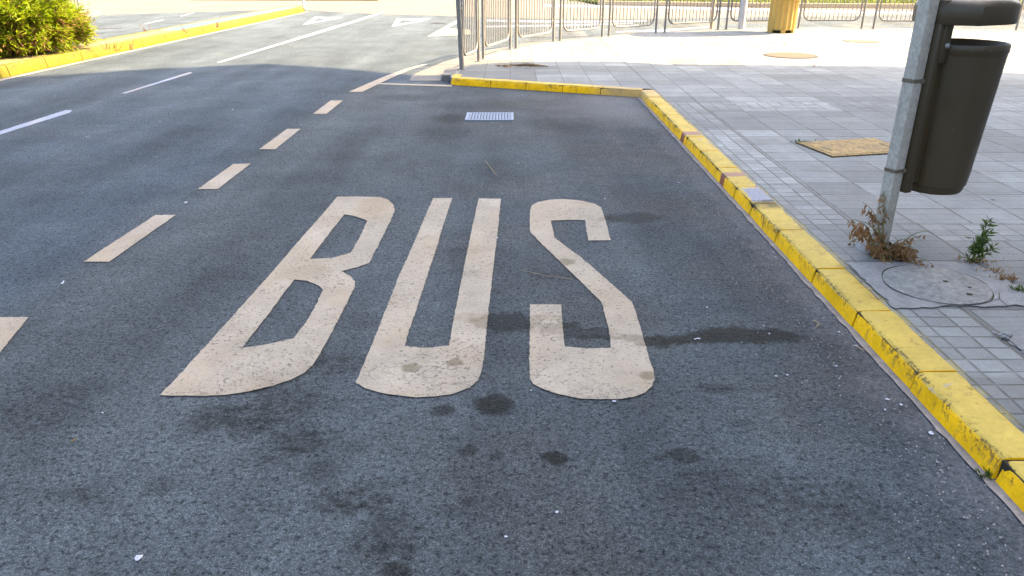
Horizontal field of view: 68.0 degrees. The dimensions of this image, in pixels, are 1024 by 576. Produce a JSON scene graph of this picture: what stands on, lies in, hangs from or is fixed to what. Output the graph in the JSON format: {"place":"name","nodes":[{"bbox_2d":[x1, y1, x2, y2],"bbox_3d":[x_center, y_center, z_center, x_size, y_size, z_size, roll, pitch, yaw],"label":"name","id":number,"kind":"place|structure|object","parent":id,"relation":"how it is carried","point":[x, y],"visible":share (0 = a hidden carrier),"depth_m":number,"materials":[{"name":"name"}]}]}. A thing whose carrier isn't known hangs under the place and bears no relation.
{"place":"outdoors","nodes":[
{"label":"outdoors","id":0,"kind":"place"},
{"bbox_2d":[0,10,1023,575],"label":"road","id":1,"kind":"structure","parent":0,"point":[716,448],"depth_m":3.11,"materials":[{"name":"grey asphalt"}]},
{"bbox_2d":[0,317,27,351],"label":"road marking dash","id":2,"kind":"object","parent":1,"relation":"on","point":[10,327],"visible":1,"depth_m":3.35,"materials":[{"name":"paint"}]},
{"bbox_2d":[0,110,71,133],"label":"road marking dash","id":3,"kind":"object","parent":1,"relation":"on","point":[36,121],"visible":1,"depth_m":7.58,"materials":[{"name":"white paint"}]},
{"bbox_2d":[86,11,101,17],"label":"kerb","id":4,"kind":"structure","parent":1,"relation":"on","point":[95,14],"depth_m":21.31,"materials":[{"name":"concrete"}]},
{"bbox_2d":[84,215,174,261],"bbox_3d":[-2.219,-0.303,4.452,0.140,0.001,0.816,1,23,2],"label":"road marking dash","id":5,"kind":"object","parent":1,"relation":"on","point":[113,250],"visible":1,"depth_m":4.40,"materials":[{"name":"paint"}]},
{"bbox_2d":[134,555,142,560],"bbox_3d":[-1.014,0.729,2.061,0.017,0.008,0.027,4,24,10],"label":"litter scrap","id":6,"kind":"object","parent":1,"relation":"on","point":[137,557],"visible":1,"depth_m":2.06,"materials":[{"name":"white paper"}]},
{"bbox_2d":[0,6,304,78],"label":"median kerb","id":7,"kind":"structure","parent":1,"relation":"on","point":[31,65],"depth_m":13.61,"materials":[{"name":"paint"}]},
{"bbox_2d":[0,30,175,64],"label":"median soil","id":8,"kind":"structure","parent":7,"relation":"on","point":[21,58],"depth_m":12.88,"materials":[{"name":"beige soil"}]},
{"bbox_2d":[161,7,293,29],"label":"median paving","id":9,"kind":"structure","parent":7,"relation":"on","point":[222,19],"depth_m":18.32,"materials":[{"name":"beige concrete"}]},
{"bbox_2d":[0,12,305,80],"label":"road line","id":10,"kind":"object","parent":1,"relation":"on","point":[133,50],"visible":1,"depth_m":13.15,"materials":[{"name":"paint"}]},
{"bbox_2d":[124,72,191,92],"bbox_3d":[-4.639,-2.728,10.037,0.088,0.001,1.894,1,24,3],"label":"road marking dash","id":11,"kind":"object","parent":1,"relation":"on","point":[159,82],"visible":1,"depth_m":10.05,"materials":[{"name":"white paint"}]},
{"bbox_2d":[198,164,248,188],"bbox_3d":[-2.148,-0.844,5.697,0.147,0.001,0.728,0,23,0],"label":"road marking dash","id":12,"kind":"object","parent":1,"relation":"on","point":[224,177],"visible":1,"depth_m":5.65,"materials":[{"name":"paint"}]},
{"bbox_2d":[260,129,299,148],"bbox_3d":[-2.091,-1.355,6.874,0.142,0.001,0.849,0,23,0],"label":"road marking dash","id":13,"kind":"object","parent":1,"relation":"on","point":[280,139],"visible":1,"depth_m":6.83,"materials":[{"name":"paint"}]},
{"bbox_2d":[219,12,384,61],"bbox_3d":[-4.216,-5.936,17.423,0.203,0.001,12.076,1,24,3],"label":"road line","id":14,"kind":"object","parent":1,"relation":"on","point":[334,27],"visible":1,"depth_m":16.05,"materials":[{"name":"white paint"}]},
{"bbox_2d":[303,17,343,24],"bbox_3d":[-5.078,-7.014,19.905,0.866,0.001,2.861,0,23,0],"label":"give way triangle","id":15,"kind":"object","parent":1,"relation":"on","point":[315,18],"visible":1,"depth_m":20.25,"materials":[{"name":"white paint"}]},
{"bbox_2d":[313,100,342,113],"bbox_3d":[-2.014,-1.991,8.339,0.151,0.001,0.822,0,23,0],"label":"road marking dash","id":16,"kind":"object","parent":1,"relation":"on","point":[328,107],"visible":1,"depth_m":8.30,"materials":[{"name":"paint"}]},
{"bbox_2d":[321,0,377,0],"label":"island kerb","id":17,"kind":"structure","parent":1,"relation":"on","point":[349,0],"depth_m":29.34,"materials":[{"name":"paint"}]},
{"bbox_2d":[349,64,426,91],"bbox_3d":[-1.662,-2.927,10.493,0.195,0.001,2.730,5,24,10],"label":"road marking dash","id":18,"kind":"object","parent":1,"relation":"on","point":[370,85],"visible":1,"depth_m":10.13,"materials":[{"name":"paint"}]},
{"bbox_2d":[160,196,654,398],"bbox_3d":[-0.365,-0.108,4.002,1.899,0.001,2.607,0,23,0],"label":"painted word","id":19,"kind":"object","parent":1,"relation":"on","point":[223,362],"visible":1,"depth_m":3.34,"materials":[{"name":"beige paint"}]},
{"bbox_2d":[392,18,428,26],"bbox_3d":[-2.658,-6.783,19.374,0.961,0.001,2.835,0,23,0],"label":"give way triangle","id":20,"kind":"object","parent":1,"relation":"on","point":[397,21],"visible":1,"depth_m":19.92,"materials":[{"name":"white paint"}]},
{"bbox_2d":[375,83,451,86],"bbox_3d":[-1.275,-2.623,9.792,1.060,0.001,0.131,4,24,9],"label":"road line","id":21,"kind":"object","parent":1,"relation":"on","point":[414,84],"visible":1,"depth_m":9.80,"materials":[{"name":"paint"}]},
{"bbox_2d":[429,20,467,35],"bbox_3d":[-1.330,-6.230,18.102,0.880,0.001,4.810,0,23,0],"label":"painted chevron","id":22,"kind":"object","parent":1,"relation":"on","point":[445,31],"visible":0.73,"depth_m":16.93,"materials":[{"name":"paint"}]},
{"bbox_2d":[409,42,536,80],"bbox_3d":[13.929,-4.927,15.100,31.710,0.001,7.070,-3,24,-7],"label":"gutter","id":23,"kind":"object","parent":1,"relation":"on","point":[434,73],"visible":0.29,"depth_m":11.04,"materials":[{"name":"concrete"}]},
{"bbox_2d":[465,112,513,120],"bbox_3d":[-0.230,-1.763,7.811,0.490,0.016,0.400,0,23,0],"label":"drain grate","id":24,"kind":"object","parent":1,"relation":"on","point":[489,116],"visible":1,"depth_m":7.78,"materials":[{"name":"metal"}]},
{"bbox_2d":[487,23,632,26],"bbox_3d":[1.196,-6.394,18.474,4.037,0.001,0.587,-6,24,-13],"label":"crossing stripe","id":25,"kind":"object","parent":1,"relation":"on","point":[562,25],"visible":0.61,"depth_m":18.42,"materials":[{"name":"white paint"}]},
{"bbox_2d":[487,20,645,22],"bbox_3d":[1.401,-6.891,19.618,4.229,0.001,1.043,1,24,3],"label":"crossing stripe","id":26,"kind":"object","parent":1,"relation":"on","point":[572,21],"visible":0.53,"depth_m":19.59,"materials":[{"name":"white paint"}]},
{"bbox_2d":[616,27,708,31],"bbox_3d":[3.583,-5.875,17.278,2.905,0.001,0.537,-12,26,-26],"label":"crossing stripe","id":27,"kind":"object","parent":1,"relation":"on","point":[659,30],"visible":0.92,"depth_m":17.14,"materials":[{"name":"white paint"}]},
{"bbox_2d":[441,28,997,80],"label":"edging kerb","id":28,"kind":"structure","parent":1,"relation":"on","point":[448,73],"depth_m":12.92,"materials":[{"name":"concrete"}]},
{"bbox_2d":[709,0,715,28],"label":"sign post","id":29,"kind":"object","parent":28,"relation":"on","point":[711,18],"visible":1,"depth_m":16.55,"materials":[{"name":"grey metal"}]},
{"bbox_2d":[451,74,1023,511],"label":"kerb","id":30,"kind":"structure","parent":1,"relation":"on","point":[981,430],"depth_m":3.29,"materials":[{"name":"yellow paint"}]},
{"bbox_2d":[490,81,1023,482],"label":"kerb joint mortar","id":31,"kind":"object","parent":1,"relation":"on","point":[1005,466],"visible":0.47,"depth_m":3.24,"materials":[{"name":"grey concrete"}]},
{"bbox_2d":[606,100,1023,575],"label":"grit","id":32,"kind":"object","parent":1,"relation":"on","point":[964,517],"visible":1,"depth_m":2.97,"materials":[{"name":"grey gravel"}]},
{"bbox_2d":[638,97,1023,524],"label":"kerb footing","id":33,"kind":"object","parent":1,"relation":"on","point":[999,491],"visible":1,"depth_m":3.08,"materials":[{"name":"concrete"}]},
{"bbox_2d":[974,467,991,479],"bbox_3d":[1.498,0.576,2.386,0.094,0.035,0.060,7,24,16],"label":"weed tuft","id":34,"kind":"object","parent":1,"relation":"on","point":[988,474],"visible":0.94,"depth_m":2.38,"materials":[{"name":"green plant"}]},
{"bbox_2d":[69,0,1023,18],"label":"junction road","id":35,"kind":"structure","parent":0,"point":[394,7],"depth_m":24.71,"materials":[{"name":"grey asphalt"}]},
{"bbox_2d":[545,4,912,13],"bbox_3d":[6.658,-9.053,24.598,12.092,0.001,1.698,8,25,17],"label":"crossing stripe","id":36,"kind":"object","parent":35,"relation":"on","point":[753,9],"visible":0.65,"depth_m":24.19,"materials":[{"name":"white paint"}]},
{"bbox_2d":[598,1,1023,9],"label":"lawn edging","id":37,"kind":"object","parent":35,"relation":"on","point":[816,5],"visible":0.53,"depth_m":25.12,"materials":[{"name":"brown concrete"}]},
{"bbox_2d":[457,28,1023,433],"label":"pavement","id":38,"kind":"structure","parent":0,"point":[741,102],"depth_m":6.91,"materials":[{"name":"tile"}]},
{"bbox_2d":[456,0,481,69],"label":"barrier","id":39,"kind":"object","parent":38,"relation":"on","point":[461,13],"visible":0.98,"depth_m":10.66,"materials":[{"name":"metal"}]},
{"bbox_2d":[480,0,512,58],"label":"barrier","id":40,"kind":"object","parent":38,"relation":"on","point":[484,23],"visible":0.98,"depth_m":12.04,"materials":[{"name":"metal"}]},
{"bbox_2d":[494,62,547,66],"bbox_3d":[0.133,-3.167,10.766,0.769,0.054,0.307,0,23,0],"label":"round cover","id":41,"kind":"object","parent":38,"relation":"on","point":[527,65],"visible":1,"depth_m":10.72,"materials":[{"name":"brown metal"}]},
{"bbox_2d":[513,0,555,48],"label":"barrier","id":42,"kind":"object","parent":38,"relation":"on","point":[517,31],"visible":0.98,"depth_m":13.35,"materials":[{"name":"metal"}]},
{"bbox_2d":[557,0,604,40],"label":"barrier","id":43,"kind":"object","parent":38,"relation":"on","point":[602,8],"visible":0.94,"depth_m":14.39,"materials":[{"name":"metal"}]},
{"bbox_2d":[606,0,658,36],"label":"barrier","id":44,"kind":"object","parent":38,"relation":"on","point":[611,4],"visible":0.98,"depth_m":15.21,"materials":[{"name":"metal"}]},
{"bbox_2d":[662,0,721,32],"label":"barrier","id":45,"kind":"object","parent":38,"relation":"on","point":[718,13],"visible":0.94,"depth_m":16.03,"materials":[{"name":"metal"}]},
{"bbox_2d":[738,0,747,28],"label":"lamp post","id":46,"kind":"object","parent":38,"relation":"on","point":[742,14],"visible":1,"depth_m":16.44,"materials":[{"name":"grey metal"}]},
{"bbox_2d":[725,0,768,28],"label":"barrier","id":47,"kind":"object","parent":38,"relation":"on","point":[727,14],"visible":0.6,"depth_m":16.52,"materials":[{"name":"metal"}]},
{"bbox_2d":[767,0,799,33],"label":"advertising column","id":48,"kind":"structure","parent":38,"relation":"on","point":[783,14],"depth_m":15.59,"materials":[{"name":"yellow metal"}]},
{"bbox_2d":[763,52,818,58],"bbox_3d":[4.430,-3.702,12.077,0.840,0.010,0.840,0,23,0],"label":"round cover","id":49,"kind":"object","parent":38,"relation":"on","point":[787,55],"visible":1,"depth_m":12.02,"materials":[{"name":"beige metal"}]},
{"bbox_2d":[797,0,867,28],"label":"barrier","id":50,"kind":"object","parent":38,"relation":"on","point":[829,19],"visible":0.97,"depth_m":16.65,"materials":[{"name":"metal"}]},
{"bbox_2d":[795,138,889,157],"bbox_3d":[2.800,-1.153,6.204,0.760,0.016,0.520,-5,24,-12],"label":"access cover","id":51,"kind":"object","parent":38,"relation":"on","point":[852,147],"visible":0.82,"depth_m":6.17,"materials":[{"name":"metal"}]},
{"bbox_2d":[842,39,879,42],"bbox_3d":[6.515,-4.612,14.176,0.660,0.009,0.660,0,23,0],"label":"round cover","id":52,"kind":"object","parent":38,"relation":"on","point":[859,41],"visible":1,"depth_m":14.08,"materials":[{"name":"beige metal"}]},
{"bbox_2d":[847,191,933,267],"bbox_3d":[1.919,-0.282,3.856,0.430,0.348,0.311,8,25,18],"label":"dry weed","id":53,"kind":"object","parent":38,"relation":"on","point":[898,251],"visible":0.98,"depth_m":3.89,"materials":[{"name":"brown plant"}]},
{"bbox_2d":[871,0,917,28],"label":"barrier","id":54,"kind":"object","parent":38,"relation":"on","point":[879,10],"visible":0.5,"depth_m":16.55,"materials":[{"name":"metal"}]},
{"bbox_2d":[855,0,939,253],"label":"signpost","id":55,"kind":"object","parent":38,"relation":"on","point":[921,36],"visible":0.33,"depth_m":3.74,"materials":[{"name":"metal"}]},
{"bbox_2d":[884,0,1021,194],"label":"litter bin","id":56,"kind":"object","parent":55,"relation":"attached to","point":[960,81],"visible":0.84,"depth_m":3.71,"materials":[{"name":"black plastic"}]},
{"bbox_2d":[848,261,1023,309],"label":"manhole","id":57,"kind":"object","parent":38,"relation":"on","point":[903,285],"visible":1,"depth_m":3.57,"materials":[{"name":"concrete"}]},
{"bbox_2d":[954,216,1003,265],"bbox_3d":[2.375,-0.247,3.811,0.245,0.265,0.183,11,26,24],"label":"green weed","id":58,"kind":"object","parent":38,"relation":"on","point":[977,247],"visible":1,"depth_m":3.81,"materials":[{"name":"green plant"}]},
{"bbox_2d":[976,265,1013,272],"bbox_3d":[2.376,-0.093,3.736,0.173,0.036,0.062,7,24,16],"label":"weed tuft","id":59,"kind":"object","parent":38,"relation":"on","point":[996,270],"visible":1,"depth_m":3.74,"materials":[{"name":"brown plant"}]},
{"bbox_2d":[989,272,1017,281],"bbox_3d":[2.397,-0.059,3.655,0.174,0.038,0.082,-9,25,-19],"label":"weed tuft","id":60,"kind":"object","parent":38,"relation":"on","point":[1010,278],"visible":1,"depth_m":3.64,"materials":[{"name":"brown plant"}]},
{"bbox_2d":[992,331,1023,352],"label":"broken tile patch","id":61,"kind":"object","parent":38,"relation":"on","point":[1017,341],"visible":1,"depth_m":3.07,"materials":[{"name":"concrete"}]},
{"bbox_2d":[1008,283,1023,291],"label":"weed tuft","id":62,"kind":"object","parent":38,"relation":"on","point":[1018,288],"visible":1,"depth_m":3.52,"materials":[{"name":"green plant"}]},
{"bbox_2d":[1015,0,1023,30],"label":"barrier","id":63,"kind":"object","parent":38,"relation":"on","point":[1017,24],"visible":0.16,"depth_m":16.21,"materials":[{"name":"metal"}]},
{"bbox_2d":[568,0,1021,4],"bbox_3d":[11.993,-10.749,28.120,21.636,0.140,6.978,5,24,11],"label":"grass","id":64,"kind":"structure","parent":0,"point":[870,2],"depth_m":26.17,"materials":[{"name":"green plant"}]},
{"label":"planting bed","id":65,"kind":"structure","parent":0,"visible":0},
{"bbox_2d":[0,0,100,57],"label":"shrub","id":66,"kind":"object","parent":65,"relation":"on","point":[32,26],"visible":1,"depth_m":11.43,"materials":[{"name":"green plant"}]}
]}

